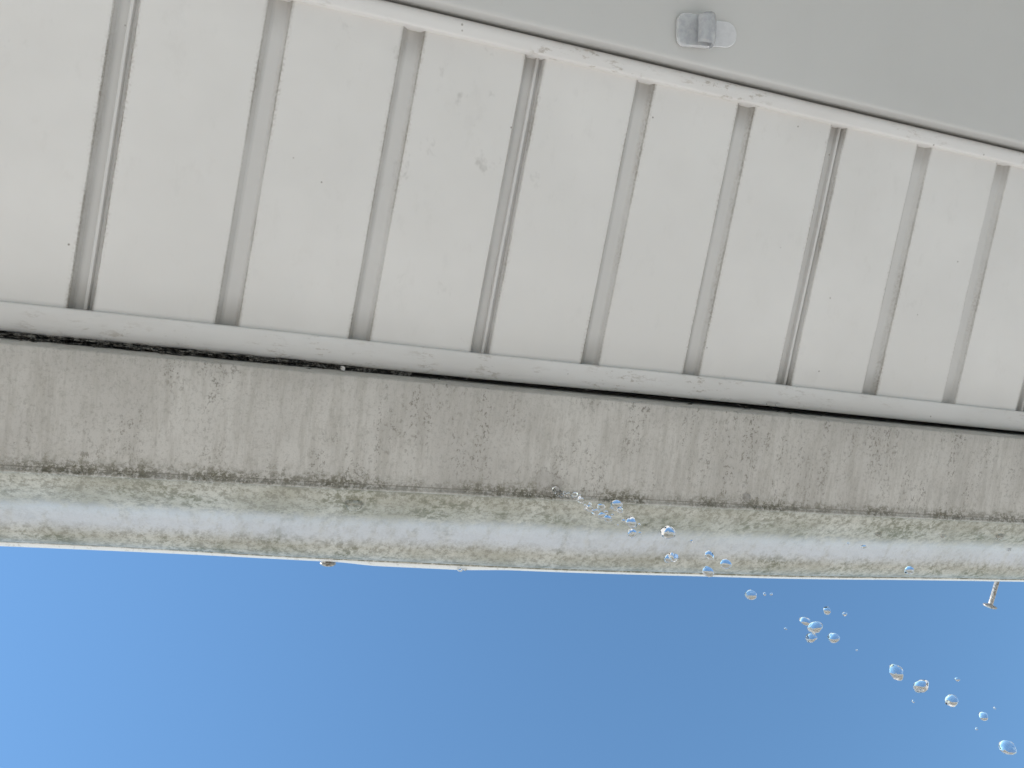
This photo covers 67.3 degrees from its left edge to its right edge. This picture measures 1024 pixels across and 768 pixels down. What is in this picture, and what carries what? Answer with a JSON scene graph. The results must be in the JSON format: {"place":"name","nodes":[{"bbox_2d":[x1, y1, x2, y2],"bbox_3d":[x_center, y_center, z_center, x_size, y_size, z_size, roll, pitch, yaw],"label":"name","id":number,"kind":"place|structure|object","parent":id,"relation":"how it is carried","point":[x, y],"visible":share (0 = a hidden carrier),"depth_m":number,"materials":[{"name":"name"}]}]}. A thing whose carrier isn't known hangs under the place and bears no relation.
{"place":"outdoors","nodes":[
{"label":"outdoors","id":0,"kind":"place"},
{"bbox_2d":[0,546,1023,767],"label":"sky","id":1,"kind":"structure","parent":0,"point":[109,659],"materials":[{"name":"blue"}]},
{"bbox_2d":[563,492,1016,754],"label":"water drops","id":2,"kind":"object","parent":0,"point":[919,686],"visible":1,"depth_m":0.61,"materials":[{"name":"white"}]},
{"bbox_3d":[1.604,-0.807,0.164,9.000,3.000,0.240,6,-85,-17],"label":"wall","id":3,"kind":"object","parent":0,"visible":0},
{"bbox_2d":[385,0,1023,152],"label":"porch beam","id":4,"kind":"structure","parent":3,"relation":"attached to","point":[953,67],"depth_m":1.10,"materials":[{"name":"paint"}]},
{"bbox_2d":[0,0,1023,410],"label":"soffit","id":5,"kind":"structure","parent":4,"relation":"attached to","point":[286,166],"depth_m":1.01,"materials":[{"name":"plastic"}]},
{"bbox_2d":[0,301,1023,431],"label":"soffit trim","id":6,"kind":"structure","parent":5,"relation":"attached to","point":[87,324],"depth_m":1.02,"materials":[{"name":"plastic"}]},
{"bbox_2d":[281,0,1023,168],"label":"soffit trim","id":7,"kind":"structure","parent":5,"relation":"attached to","point":[422,20],"depth_m":1.05,"materials":[{"name":"plastic"}]},
{"bbox_2d":[676,11,736,48],"bbox_3d":[0.266,-0.473,1.028,0.092,0.025,0.046,-3,-82,-16],"label":"adhesive hook","id":8,"kind":"object","parent":4,"relation":"attached to","point":[704,30],"visible":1,"depth_m":1.02,"materials":[{"name":"plastic"}]},
{"bbox_3d":[1.156,-0.375,1.482,9.000,0.060,0.946,6,-85,-17],"label":"eave framing","id":9,"kind":"object","parent":3,"relation":"attached to","visible":0},
{"bbox_2d":[0,338,1023,609],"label":"rain gutter","id":10,"kind":"object","parent":9,"relation":"attached to","point":[120,450],"visible":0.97,"depth_m":1.00,"materials":[{"name":"metal"}]},
{"bbox_2d":[0,331,823,415],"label":"leaf debris","id":11,"kind":"object","parent":10,"relation":"on","point":[128,346],"visible":0.99,"depth_m":0.92,"materials":[{"name":"black plant"}]},
{"bbox_2d":[345,401,1010,571],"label":"clinging water","id":12,"kind":"structure","parent":10,"relation":"in","point":[353,505],"depth_m":1.09,"materials":[{"name":"clear liquid"}]},
{"bbox_2d":[175,348,1023,433],"bbox_3d":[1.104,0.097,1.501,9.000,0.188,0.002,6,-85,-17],"label":"fascia board","id":13,"kind":"object","parent":9,"relation":"attached to","point":[691,400],"depth_m":1.16,"materials":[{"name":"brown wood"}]}
]}

